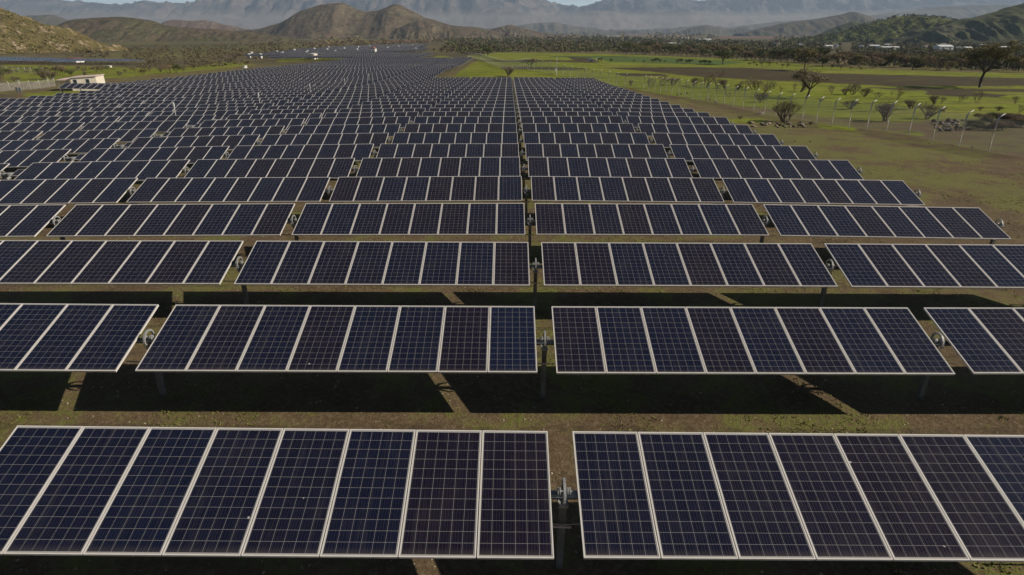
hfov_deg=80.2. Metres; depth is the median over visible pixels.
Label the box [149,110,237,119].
solar table
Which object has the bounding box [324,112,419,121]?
solar table
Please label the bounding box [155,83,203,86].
solar table
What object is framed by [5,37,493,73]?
hillfoot scrub
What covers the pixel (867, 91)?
bush
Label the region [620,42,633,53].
tree
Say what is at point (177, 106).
solar table
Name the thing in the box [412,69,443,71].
solar table
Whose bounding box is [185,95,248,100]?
solar table
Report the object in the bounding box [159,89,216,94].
solar table
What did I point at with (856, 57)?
tree
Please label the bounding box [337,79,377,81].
solar table
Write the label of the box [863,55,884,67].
tree
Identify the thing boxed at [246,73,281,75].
solar table
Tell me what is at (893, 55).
tree
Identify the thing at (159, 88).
solar table
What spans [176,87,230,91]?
solar table
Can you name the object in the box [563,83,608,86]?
solar table
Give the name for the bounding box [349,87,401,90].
solar table
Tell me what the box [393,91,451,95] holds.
solar table
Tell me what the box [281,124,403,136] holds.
solar table
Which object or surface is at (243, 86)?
solar table
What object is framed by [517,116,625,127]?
solar table
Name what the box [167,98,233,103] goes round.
solar table
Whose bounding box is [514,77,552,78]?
solar table
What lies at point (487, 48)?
dense tree
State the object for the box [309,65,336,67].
solar table
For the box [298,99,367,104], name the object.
solar table
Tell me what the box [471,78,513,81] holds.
solar table
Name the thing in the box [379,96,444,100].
solar table
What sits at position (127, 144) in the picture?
tracker drive
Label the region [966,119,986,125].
bramble
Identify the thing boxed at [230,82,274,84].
solar table
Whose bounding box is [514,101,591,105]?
solar table
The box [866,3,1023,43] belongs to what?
dark green hill
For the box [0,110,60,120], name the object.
solar table
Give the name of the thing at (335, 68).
solar table
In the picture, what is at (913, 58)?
tree
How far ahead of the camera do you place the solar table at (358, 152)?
34.83 m
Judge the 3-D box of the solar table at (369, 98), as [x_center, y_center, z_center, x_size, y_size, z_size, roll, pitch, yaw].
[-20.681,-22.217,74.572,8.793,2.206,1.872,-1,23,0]
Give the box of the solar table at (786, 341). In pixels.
[536,306,954,398]
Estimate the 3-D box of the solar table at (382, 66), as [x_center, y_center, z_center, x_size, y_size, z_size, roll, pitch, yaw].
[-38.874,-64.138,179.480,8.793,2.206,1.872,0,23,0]
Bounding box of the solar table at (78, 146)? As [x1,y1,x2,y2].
[0,138,119,153]
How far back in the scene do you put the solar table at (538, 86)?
96.76 m
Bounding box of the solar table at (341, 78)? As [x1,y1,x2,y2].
[309,77,346,79]
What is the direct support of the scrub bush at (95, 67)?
on the ground
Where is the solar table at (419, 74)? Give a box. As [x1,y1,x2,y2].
[400,74,435,76]
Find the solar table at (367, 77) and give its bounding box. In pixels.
[348,77,387,80]
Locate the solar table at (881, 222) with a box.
[762,204,1010,244]
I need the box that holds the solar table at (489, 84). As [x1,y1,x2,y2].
[464,84,513,87]
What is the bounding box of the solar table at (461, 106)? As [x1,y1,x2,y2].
[435,104,517,111]
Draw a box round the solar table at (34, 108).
[8,106,92,115]
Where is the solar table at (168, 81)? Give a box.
[135,80,180,82]
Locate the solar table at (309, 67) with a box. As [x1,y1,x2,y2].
[294,67,323,68]
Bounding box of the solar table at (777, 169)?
[692,158,863,179]
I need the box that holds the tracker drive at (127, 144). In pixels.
[113,142,132,147]
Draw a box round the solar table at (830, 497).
[551,431,1023,561]
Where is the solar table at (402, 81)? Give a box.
[379,80,421,82]
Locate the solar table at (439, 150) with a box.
[376,143,526,177]
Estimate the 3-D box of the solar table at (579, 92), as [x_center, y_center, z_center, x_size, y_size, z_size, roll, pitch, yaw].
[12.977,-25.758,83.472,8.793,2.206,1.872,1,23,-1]
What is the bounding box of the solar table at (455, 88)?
[404,87,456,91]
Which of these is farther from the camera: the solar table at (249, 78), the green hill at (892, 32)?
the green hill at (892, 32)
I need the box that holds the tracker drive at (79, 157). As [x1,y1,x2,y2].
[65,154,85,161]
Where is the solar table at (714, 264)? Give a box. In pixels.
[541,242,843,306]
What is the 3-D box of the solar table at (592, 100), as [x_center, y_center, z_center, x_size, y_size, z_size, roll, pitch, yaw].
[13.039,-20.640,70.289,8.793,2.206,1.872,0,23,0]
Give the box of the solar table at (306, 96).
[250,94,312,98]
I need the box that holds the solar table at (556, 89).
[513,88,572,92]
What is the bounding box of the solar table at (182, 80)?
[150,79,193,81]
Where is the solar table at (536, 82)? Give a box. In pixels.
[514,81,558,82]
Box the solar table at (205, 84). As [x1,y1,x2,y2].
[169,82,216,85]
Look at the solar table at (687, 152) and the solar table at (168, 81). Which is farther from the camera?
the solar table at (168, 81)
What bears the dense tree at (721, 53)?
on the ground
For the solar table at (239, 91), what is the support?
on the ground
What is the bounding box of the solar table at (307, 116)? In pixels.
[226,113,321,123]
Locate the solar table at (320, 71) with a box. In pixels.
[303,71,336,72]
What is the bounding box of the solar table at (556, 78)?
[555,77,594,79]
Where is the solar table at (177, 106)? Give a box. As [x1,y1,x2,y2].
[120,104,197,110]
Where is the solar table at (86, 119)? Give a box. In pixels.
[20,116,119,126]
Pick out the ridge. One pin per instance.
(962, 12)
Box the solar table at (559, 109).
[515,107,607,116]
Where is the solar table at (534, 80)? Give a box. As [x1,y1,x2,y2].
[512,80,556,82]
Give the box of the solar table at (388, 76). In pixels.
[354,75,391,78]
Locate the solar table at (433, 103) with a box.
[362,101,437,107]
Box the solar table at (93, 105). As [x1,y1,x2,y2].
[41,102,119,110]
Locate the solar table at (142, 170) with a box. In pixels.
[14,159,189,180]
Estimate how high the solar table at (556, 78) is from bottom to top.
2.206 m
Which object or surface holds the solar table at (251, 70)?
on the ground
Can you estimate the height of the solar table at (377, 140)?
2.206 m
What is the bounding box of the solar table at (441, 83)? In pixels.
[417,83,463,86]
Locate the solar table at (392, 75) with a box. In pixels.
[359,74,395,77]
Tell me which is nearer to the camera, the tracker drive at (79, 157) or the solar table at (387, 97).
the tracker drive at (79, 157)
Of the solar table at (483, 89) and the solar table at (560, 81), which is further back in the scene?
the solar table at (560, 81)
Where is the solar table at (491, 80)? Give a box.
[469,80,511,82]
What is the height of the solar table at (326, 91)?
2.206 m
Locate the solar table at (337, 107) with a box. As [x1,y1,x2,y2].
[267,105,348,112]
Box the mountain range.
[0,0,1023,23]
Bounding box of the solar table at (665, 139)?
[652,133,783,147]
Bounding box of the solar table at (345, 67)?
[330,67,358,68]
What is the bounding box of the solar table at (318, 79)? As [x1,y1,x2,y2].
[301,78,340,80]
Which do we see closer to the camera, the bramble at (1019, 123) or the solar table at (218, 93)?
the bramble at (1019, 123)
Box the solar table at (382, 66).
[367,66,393,67]
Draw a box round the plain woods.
[314,31,1022,43]
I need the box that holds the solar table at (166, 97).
[120,94,183,99]
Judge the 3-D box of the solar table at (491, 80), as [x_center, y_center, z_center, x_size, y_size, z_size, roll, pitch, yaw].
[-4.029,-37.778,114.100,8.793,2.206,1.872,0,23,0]
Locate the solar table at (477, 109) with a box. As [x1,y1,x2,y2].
[429,107,517,122]
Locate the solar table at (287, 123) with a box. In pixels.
[198,118,305,129]
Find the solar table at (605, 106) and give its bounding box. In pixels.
[601,104,680,111]
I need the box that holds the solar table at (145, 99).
[96,97,164,103]
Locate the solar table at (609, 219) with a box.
[535,203,774,242]
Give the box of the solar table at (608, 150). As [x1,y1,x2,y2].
[519,143,671,160]
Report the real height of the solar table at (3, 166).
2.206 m
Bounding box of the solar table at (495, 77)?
[472,77,512,86]
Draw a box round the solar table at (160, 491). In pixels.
[0,425,579,568]
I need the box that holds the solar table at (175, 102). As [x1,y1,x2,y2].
[144,100,216,106]
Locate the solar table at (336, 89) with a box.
[288,88,340,92]
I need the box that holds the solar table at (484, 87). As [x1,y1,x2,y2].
[460,87,512,88]
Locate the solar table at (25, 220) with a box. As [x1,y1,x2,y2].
[0,204,65,239]
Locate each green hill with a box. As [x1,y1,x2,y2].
[782,15,952,41]
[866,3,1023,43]
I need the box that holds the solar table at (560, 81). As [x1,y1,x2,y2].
[559,80,601,82]
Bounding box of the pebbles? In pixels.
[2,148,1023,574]
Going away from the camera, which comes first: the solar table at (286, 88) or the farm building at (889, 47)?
the solar table at (286, 88)
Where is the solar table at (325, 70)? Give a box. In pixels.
[309,70,341,71]
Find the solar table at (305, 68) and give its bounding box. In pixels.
[290,68,318,69]
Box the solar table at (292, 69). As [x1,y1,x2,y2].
[276,69,307,71]
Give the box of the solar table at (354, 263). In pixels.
[233,241,541,310]
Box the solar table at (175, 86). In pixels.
[139,84,189,88]
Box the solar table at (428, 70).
[410,70,443,76]
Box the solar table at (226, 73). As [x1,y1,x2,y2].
[208,73,243,74]
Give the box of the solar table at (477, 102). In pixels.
[440,101,517,115]
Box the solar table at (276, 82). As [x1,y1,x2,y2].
[240,80,283,83]
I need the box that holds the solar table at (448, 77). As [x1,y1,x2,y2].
[430,77,470,80]
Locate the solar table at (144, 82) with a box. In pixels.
[121,82,166,83]
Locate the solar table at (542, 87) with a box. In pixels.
[513,87,567,91]
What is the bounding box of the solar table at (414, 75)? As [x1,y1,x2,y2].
[396,75,434,76]
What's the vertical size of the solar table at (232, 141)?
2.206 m
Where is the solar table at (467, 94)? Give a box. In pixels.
[451,93,514,106]
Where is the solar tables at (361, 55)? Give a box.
[0,44,471,69]
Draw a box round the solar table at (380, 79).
[343,78,383,81]
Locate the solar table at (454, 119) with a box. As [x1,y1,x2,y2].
[409,116,519,139]
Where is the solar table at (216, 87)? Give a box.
[192,86,242,89]
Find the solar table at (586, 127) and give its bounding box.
[517,123,638,135]
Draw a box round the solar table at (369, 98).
[311,96,376,100]
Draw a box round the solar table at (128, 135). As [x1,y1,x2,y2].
[37,129,157,141]
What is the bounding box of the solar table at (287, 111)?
[249,109,336,117]
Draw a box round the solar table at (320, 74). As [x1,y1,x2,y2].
[291,73,325,75]
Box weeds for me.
[0,159,1023,574]
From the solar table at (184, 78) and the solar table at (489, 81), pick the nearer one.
the solar table at (489, 81)
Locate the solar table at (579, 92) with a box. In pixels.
[577,91,637,94]
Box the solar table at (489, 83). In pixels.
[466,83,513,85]
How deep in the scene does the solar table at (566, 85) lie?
101.24 m
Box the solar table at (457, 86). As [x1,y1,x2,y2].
[409,85,459,88]
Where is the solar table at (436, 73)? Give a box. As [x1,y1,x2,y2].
[404,72,439,75]
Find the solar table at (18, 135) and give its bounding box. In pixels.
[0,131,42,139]
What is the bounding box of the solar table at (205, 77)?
[175,76,215,78]
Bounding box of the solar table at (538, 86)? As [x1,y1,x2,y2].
[515,85,564,86]
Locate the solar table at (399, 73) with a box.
[371,72,401,74]
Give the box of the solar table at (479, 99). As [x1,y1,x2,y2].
[444,98,515,104]
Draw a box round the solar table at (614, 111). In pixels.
[608,108,694,115]
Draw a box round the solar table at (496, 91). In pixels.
[454,90,515,95]
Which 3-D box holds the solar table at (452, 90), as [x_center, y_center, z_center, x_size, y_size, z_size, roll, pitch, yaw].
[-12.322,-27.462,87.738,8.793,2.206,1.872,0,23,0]
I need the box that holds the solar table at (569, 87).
[568,86,617,88]
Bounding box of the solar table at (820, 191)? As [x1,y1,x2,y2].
[719,178,924,206]
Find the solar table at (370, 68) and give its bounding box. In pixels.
[356,68,384,69]
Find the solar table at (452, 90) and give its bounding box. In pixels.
[399,89,454,93]
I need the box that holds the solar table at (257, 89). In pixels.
[232,88,285,92]
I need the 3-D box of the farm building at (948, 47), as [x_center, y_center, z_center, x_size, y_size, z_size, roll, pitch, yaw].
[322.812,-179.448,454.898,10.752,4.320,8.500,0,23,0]
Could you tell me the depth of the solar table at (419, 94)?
79.07 m
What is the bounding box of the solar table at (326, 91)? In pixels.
[276,90,332,93]
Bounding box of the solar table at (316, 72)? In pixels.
[297,72,331,74]
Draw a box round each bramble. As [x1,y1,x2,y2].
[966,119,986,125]
[968,123,985,128]
[974,113,993,120]
[984,112,997,118]
[990,120,1020,130]
[990,124,1003,130]
[1003,114,1023,118]
[1010,117,1023,121]
[1012,119,1023,127]
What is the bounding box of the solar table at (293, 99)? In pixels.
[235,97,301,102]
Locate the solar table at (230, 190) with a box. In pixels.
[126,177,342,202]
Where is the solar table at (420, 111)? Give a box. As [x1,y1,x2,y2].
[339,108,426,115]
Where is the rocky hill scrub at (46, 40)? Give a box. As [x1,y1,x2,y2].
[0,6,102,53]
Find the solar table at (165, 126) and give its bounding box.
[81,120,188,132]
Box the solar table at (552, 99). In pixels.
[514,98,586,104]
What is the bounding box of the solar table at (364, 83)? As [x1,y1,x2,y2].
[323,82,367,85]
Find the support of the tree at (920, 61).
on the ground
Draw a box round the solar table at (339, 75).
[321,75,356,76]
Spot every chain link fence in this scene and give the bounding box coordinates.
[0,77,55,90]
[467,53,1023,157]
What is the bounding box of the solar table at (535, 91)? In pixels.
[516,90,573,92]
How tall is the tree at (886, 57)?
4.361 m
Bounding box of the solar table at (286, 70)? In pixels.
[269,70,301,72]
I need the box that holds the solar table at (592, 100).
[590,98,661,103]
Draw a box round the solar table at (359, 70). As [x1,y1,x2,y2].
[343,70,374,72]
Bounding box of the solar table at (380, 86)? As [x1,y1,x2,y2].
[356,86,406,88]
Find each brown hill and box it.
[161,20,248,30]
[241,3,506,38]
[388,20,480,38]
[491,25,567,37]
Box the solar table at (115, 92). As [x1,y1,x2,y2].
[79,91,139,96]
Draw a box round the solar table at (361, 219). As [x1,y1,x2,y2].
[292,203,534,257]
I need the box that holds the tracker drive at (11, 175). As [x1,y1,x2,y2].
[1,169,24,179]
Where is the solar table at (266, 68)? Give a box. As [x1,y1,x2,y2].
[250,68,280,69]
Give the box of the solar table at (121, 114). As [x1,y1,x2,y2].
[59,111,149,120]
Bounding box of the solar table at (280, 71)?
[262,71,295,73]
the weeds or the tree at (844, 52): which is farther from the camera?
the tree at (844, 52)
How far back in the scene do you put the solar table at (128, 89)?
87.55 m
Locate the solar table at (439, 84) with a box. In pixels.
[414,84,461,87]
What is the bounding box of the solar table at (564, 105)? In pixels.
[515,104,597,112]
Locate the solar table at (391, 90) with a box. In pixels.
[340,89,396,92]
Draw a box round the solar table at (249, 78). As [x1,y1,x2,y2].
[218,77,257,79]
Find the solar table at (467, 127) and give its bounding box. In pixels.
[403,123,520,150]
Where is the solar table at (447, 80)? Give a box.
[424,80,467,83]
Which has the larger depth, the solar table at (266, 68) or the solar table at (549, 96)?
the solar table at (266, 68)
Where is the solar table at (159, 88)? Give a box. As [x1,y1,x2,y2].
[118,85,174,91]
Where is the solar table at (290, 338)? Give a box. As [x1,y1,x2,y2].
[135,305,554,397]
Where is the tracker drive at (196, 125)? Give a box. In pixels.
[185,124,200,127]
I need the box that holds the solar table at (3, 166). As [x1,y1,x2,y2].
[0,163,9,179]
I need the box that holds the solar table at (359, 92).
[331,91,390,95]
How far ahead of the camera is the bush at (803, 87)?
114.77 m
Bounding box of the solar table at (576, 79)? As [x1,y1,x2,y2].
[557,79,597,80]
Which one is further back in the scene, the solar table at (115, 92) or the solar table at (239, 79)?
the solar table at (239, 79)
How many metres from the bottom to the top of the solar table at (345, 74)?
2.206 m
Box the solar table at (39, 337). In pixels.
[0,303,166,396]
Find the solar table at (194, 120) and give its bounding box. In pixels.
[118,115,215,125]
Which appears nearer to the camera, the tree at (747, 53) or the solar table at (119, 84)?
the solar table at (119, 84)
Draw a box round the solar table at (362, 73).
[332,72,366,74]
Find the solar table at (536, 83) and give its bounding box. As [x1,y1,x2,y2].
[514,83,560,86]
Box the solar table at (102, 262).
[0,240,249,304]
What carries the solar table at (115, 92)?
on the ground
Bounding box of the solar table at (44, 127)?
[0,122,84,133]
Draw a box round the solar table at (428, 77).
[393,76,430,78]
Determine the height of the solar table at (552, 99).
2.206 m
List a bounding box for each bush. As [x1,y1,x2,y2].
[0,67,8,78]
[2,66,34,72]
[10,76,20,82]
[36,69,49,79]
[45,71,56,80]
[48,65,65,73]
[64,69,74,75]
[89,65,99,71]
[137,68,147,74]
[160,65,171,72]
[171,63,181,72]
[657,74,671,85]
[667,77,680,84]
[690,77,700,86]
[699,73,715,87]
[707,67,725,88]
[719,80,726,87]
[739,80,750,89]
[751,79,764,89]
[756,91,769,101]
[762,84,772,92]
[800,81,808,91]
[841,100,858,108]
[848,82,860,94]
[856,88,872,96]
[896,84,910,98]
[903,99,916,108]
[929,94,939,103]
[973,89,985,102]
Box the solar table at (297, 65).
[281,65,308,66]
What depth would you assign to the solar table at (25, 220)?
21.66 m
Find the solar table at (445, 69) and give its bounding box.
[415,68,446,70]
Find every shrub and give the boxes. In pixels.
[504,66,514,75]
[521,59,538,66]
[773,99,802,121]
[873,102,899,121]
[916,101,947,118]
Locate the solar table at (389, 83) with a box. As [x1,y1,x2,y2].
[369,83,414,84]
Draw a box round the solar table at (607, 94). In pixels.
[581,93,642,97]
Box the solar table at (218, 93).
[202,92,261,97]
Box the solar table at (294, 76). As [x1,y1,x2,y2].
[276,75,313,77]
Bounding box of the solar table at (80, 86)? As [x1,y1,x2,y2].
[59,83,117,92]
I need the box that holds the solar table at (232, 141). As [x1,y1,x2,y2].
[128,135,259,149]
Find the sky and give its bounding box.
[65,0,699,6]
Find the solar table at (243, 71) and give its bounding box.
[226,71,259,72]
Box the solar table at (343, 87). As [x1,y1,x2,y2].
[298,86,348,90]
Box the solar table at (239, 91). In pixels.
[218,90,274,94]
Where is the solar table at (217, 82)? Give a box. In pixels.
[183,80,227,84]
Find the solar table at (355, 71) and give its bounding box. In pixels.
[338,71,370,73]
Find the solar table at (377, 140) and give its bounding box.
[260,133,390,147]
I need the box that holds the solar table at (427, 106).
[351,104,432,111]
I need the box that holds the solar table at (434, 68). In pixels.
[418,67,448,74]
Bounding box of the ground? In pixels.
[0,34,1023,574]
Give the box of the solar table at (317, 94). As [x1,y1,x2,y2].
[264,92,322,96]
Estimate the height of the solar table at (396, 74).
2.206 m
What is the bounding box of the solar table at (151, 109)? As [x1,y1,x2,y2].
[92,107,173,115]
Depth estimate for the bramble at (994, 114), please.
67.80 m
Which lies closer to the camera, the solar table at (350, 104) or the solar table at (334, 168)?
the solar table at (334, 168)
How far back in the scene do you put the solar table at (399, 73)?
144.93 m
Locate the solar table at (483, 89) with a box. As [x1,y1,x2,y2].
[457,88,512,90]
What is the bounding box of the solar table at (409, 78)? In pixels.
[389,78,427,79]
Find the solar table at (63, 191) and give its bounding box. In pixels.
[0,178,144,204]
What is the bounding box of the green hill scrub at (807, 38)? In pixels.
[784,13,975,41]
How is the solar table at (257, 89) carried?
on the ground
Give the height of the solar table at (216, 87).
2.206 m
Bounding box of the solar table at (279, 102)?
[218,100,288,105]
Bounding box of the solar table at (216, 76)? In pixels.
[188,75,225,77]
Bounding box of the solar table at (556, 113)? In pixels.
[520,111,615,121]
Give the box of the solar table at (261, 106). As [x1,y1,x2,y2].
[199,103,273,109]
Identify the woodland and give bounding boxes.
[442,35,1023,69]
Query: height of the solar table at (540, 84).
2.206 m
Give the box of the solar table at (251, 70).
[234,70,266,71]
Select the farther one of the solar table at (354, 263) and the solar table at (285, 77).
the solar table at (285, 77)
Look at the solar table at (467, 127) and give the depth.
43.73 m
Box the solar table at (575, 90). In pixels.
[574,89,628,92]
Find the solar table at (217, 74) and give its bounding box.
[198,74,235,76]
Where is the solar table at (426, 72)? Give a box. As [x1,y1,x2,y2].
[407,71,441,76]
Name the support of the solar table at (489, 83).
on the ground
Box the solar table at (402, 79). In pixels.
[384,79,424,80]
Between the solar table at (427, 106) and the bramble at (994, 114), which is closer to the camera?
the solar table at (427, 106)
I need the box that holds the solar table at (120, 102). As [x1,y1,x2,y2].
[70,99,143,106]
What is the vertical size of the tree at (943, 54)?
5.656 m
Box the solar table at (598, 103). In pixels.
[595,101,669,107]
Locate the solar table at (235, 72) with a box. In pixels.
[217,72,252,73]
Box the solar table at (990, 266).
[824,243,1023,288]
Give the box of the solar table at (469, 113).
[422,111,519,133]
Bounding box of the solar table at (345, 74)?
[327,74,361,75]
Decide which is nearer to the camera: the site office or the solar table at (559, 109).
the solar table at (559, 109)
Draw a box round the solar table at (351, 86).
[307,85,355,87]
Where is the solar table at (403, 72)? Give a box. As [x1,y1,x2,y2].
[372,71,405,73]
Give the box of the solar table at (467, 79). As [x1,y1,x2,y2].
[427,78,468,81]
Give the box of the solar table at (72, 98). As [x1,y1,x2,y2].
[28,96,96,102]
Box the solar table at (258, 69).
[242,69,273,70]
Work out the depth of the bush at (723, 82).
123.95 m
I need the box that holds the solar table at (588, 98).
[585,96,652,100]
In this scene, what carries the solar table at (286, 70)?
on the ground
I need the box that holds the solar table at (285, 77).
[268,76,306,79]
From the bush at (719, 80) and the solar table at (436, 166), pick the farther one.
the bush at (719, 80)
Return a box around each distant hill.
[26,15,68,25]
[676,25,750,34]
[733,12,876,35]
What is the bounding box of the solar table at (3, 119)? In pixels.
[0,116,22,122]
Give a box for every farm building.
[66,57,83,62]
[879,46,899,48]
[933,45,953,49]
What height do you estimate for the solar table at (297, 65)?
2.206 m
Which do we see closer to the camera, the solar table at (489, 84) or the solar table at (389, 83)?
the solar table at (489, 84)
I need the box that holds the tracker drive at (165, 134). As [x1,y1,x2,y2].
[153,132,170,136]
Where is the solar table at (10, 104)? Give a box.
[0,102,41,109]
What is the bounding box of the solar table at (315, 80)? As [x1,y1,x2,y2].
[294,80,334,82]
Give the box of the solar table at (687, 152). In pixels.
[666,144,818,161]
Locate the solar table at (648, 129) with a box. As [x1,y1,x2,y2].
[635,123,756,136]
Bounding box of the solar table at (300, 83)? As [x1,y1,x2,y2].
[277,83,320,85]
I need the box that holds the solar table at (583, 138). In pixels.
[518,132,653,146]
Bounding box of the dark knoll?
[817,21,868,35]
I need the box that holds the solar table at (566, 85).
[565,84,612,86]
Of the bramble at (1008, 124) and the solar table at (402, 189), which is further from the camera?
the bramble at (1008, 124)
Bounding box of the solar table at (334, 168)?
[184,158,357,178]
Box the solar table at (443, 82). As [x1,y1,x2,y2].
[421,81,465,83]
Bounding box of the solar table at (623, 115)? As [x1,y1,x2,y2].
[616,112,713,121]
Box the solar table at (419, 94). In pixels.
[386,93,449,97]
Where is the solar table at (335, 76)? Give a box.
[315,76,352,78]
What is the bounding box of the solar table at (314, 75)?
[284,74,319,76]
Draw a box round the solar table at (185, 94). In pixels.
[141,92,201,97]
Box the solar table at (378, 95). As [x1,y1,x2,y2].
[321,93,384,98]
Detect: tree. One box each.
[483,46,493,55]
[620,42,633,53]
[632,43,640,52]
[645,41,657,45]
[649,44,661,53]
[666,45,675,54]
[674,45,685,52]
[688,48,698,55]
[698,48,707,56]
[714,45,729,49]
[715,48,732,63]
[730,46,744,56]
[741,50,753,59]
[753,49,770,60]
[764,52,776,60]
[768,49,782,57]
[775,50,787,61]
[781,48,797,62]
[790,66,833,97]
[793,55,803,61]
[794,46,818,68]
[802,57,816,64]
[814,47,833,62]
[818,57,827,63]
[825,53,840,64]
[831,53,850,65]
[838,50,860,63]
[847,52,859,64]
[849,54,865,66]
[861,51,871,64]
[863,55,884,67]
[870,52,887,57]
[871,57,884,67]
[882,57,894,64]
[884,55,897,65]
[888,51,902,65]
[895,54,926,67]
[908,56,924,69]
[908,58,926,69]
[918,54,933,66]
[924,58,936,66]
[927,56,945,69]
[934,51,955,67]
[940,60,959,70]
[941,55,959,69]
[952,57,971,69]
[953,39,1023,86]
[971,58,981,70]
[982,58,999,66]
[1001,58,1021,70]
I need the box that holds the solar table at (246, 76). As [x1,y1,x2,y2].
[227,75,266,78]
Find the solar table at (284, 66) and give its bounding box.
[270,66,298,67]
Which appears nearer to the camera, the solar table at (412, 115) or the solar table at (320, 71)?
the solar table at (412, 115)
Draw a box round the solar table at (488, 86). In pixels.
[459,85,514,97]
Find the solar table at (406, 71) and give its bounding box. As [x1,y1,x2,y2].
[376,70,407,72]
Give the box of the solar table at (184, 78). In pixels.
[163,78,204,80]
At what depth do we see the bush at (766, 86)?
112.53 m
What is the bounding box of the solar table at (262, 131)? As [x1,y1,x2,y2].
[167,126,284,138]
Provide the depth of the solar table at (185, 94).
83.34 m
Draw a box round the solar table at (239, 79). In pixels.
[207,78,248,81]
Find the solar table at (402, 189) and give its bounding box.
[325,176,537,219]
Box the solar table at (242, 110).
[176,106,257,113]
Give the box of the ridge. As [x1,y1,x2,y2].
[488,4,1015,33]
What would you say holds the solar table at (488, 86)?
on the ground
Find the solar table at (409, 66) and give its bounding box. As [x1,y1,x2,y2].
[395,66,422,67]
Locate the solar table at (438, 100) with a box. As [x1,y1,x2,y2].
[371,98,440,103]
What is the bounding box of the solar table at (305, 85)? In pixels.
[267,84,313,86]
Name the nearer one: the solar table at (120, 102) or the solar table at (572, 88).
the solar table at (120, 102)
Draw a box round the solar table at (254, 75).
[237,74,274,77]
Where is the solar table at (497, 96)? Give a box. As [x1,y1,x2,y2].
[448,95,512,100]
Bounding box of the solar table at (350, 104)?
[284,102,359,108]
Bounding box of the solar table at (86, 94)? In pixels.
[54,93,119,98]
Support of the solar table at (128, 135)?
on the ground
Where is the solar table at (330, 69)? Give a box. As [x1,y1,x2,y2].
[315,69,345,70]
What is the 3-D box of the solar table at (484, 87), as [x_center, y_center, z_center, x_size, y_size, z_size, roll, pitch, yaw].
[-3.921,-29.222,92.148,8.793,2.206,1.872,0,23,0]
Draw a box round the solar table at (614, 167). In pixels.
[521,157,695,177]
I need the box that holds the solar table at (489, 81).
[468,81,511,82]
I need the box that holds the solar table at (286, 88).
[245,87,295,89]
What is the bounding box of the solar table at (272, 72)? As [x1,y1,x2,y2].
[254,72,288,74]
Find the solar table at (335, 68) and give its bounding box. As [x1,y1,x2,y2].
[320,68,349,69]
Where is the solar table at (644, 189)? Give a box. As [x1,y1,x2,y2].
[531,176,732,203]
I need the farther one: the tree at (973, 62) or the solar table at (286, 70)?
the tree at (973, 62)
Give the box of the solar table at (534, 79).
[514,79,554,79]
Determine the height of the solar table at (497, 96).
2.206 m
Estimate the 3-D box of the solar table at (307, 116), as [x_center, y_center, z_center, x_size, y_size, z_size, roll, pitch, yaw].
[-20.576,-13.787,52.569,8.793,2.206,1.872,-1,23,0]
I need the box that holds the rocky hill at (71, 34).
[0,8,127,53]
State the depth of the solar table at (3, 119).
52.56 m
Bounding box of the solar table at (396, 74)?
[363,73,397,75]
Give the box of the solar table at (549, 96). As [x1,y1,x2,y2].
[514,95,581,99]
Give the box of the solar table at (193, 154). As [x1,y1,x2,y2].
[79,146,229,163]
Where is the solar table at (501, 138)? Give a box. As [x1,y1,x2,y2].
[387,132,522,161]
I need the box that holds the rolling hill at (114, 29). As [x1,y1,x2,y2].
[57,17,310,41]
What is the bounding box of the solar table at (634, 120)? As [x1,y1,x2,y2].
[623,116,733,127]
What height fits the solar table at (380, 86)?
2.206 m
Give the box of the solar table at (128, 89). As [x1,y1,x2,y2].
[99,88,157,93]
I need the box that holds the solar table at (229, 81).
[195,79,238,82]
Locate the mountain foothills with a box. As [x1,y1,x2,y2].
[12,3,1021,29]
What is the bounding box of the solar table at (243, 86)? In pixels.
[206,85,254,87]
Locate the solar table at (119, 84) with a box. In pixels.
[87,83,135,87]
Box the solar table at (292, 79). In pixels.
[259,77,299,80]
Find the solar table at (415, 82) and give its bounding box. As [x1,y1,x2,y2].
[374,81,418,83]
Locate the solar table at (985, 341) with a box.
[923,308,1023,374]
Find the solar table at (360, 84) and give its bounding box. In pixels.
[315,83,362,86]
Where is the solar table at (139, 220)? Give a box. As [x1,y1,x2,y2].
[46,203,298,240]
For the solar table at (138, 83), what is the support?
on the ground
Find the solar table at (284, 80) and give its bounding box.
[250,79,291,82]
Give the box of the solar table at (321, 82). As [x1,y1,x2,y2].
[285,81,328,83]
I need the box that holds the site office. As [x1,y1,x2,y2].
[57,74,104,90]
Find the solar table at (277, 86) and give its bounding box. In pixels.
[256,85,304,88]
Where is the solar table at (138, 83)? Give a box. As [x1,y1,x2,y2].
[124,83,152,84]
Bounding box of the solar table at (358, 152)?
[224,144,377,160]
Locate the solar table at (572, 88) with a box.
[571,87,622,90]
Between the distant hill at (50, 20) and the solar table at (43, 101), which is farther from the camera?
the distant hill at (50, 20)
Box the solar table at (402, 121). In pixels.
[306,116,413,127]
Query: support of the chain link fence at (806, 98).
on the ground
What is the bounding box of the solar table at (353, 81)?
[330,81,373,84]
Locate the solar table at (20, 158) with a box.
[0,149,70,167]
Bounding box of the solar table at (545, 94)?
[513,93,577,98]
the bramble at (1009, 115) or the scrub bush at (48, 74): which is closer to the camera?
the bramble at (1009, 115)
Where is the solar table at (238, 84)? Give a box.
[218,83,264,86]
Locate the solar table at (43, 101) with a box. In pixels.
[0,98,70,105]
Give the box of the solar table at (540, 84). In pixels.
[515,84,562,86]
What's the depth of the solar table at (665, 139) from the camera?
39.33 m
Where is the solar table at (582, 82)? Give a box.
[561,82,604,83]
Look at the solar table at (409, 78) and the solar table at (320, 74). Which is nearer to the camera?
the solar table at (409, 78)
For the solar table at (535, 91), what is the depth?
83.56 m
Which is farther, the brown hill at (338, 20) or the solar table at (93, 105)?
the brown hill at (338, 20)
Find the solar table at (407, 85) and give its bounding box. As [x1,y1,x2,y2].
[363,84,410,86]

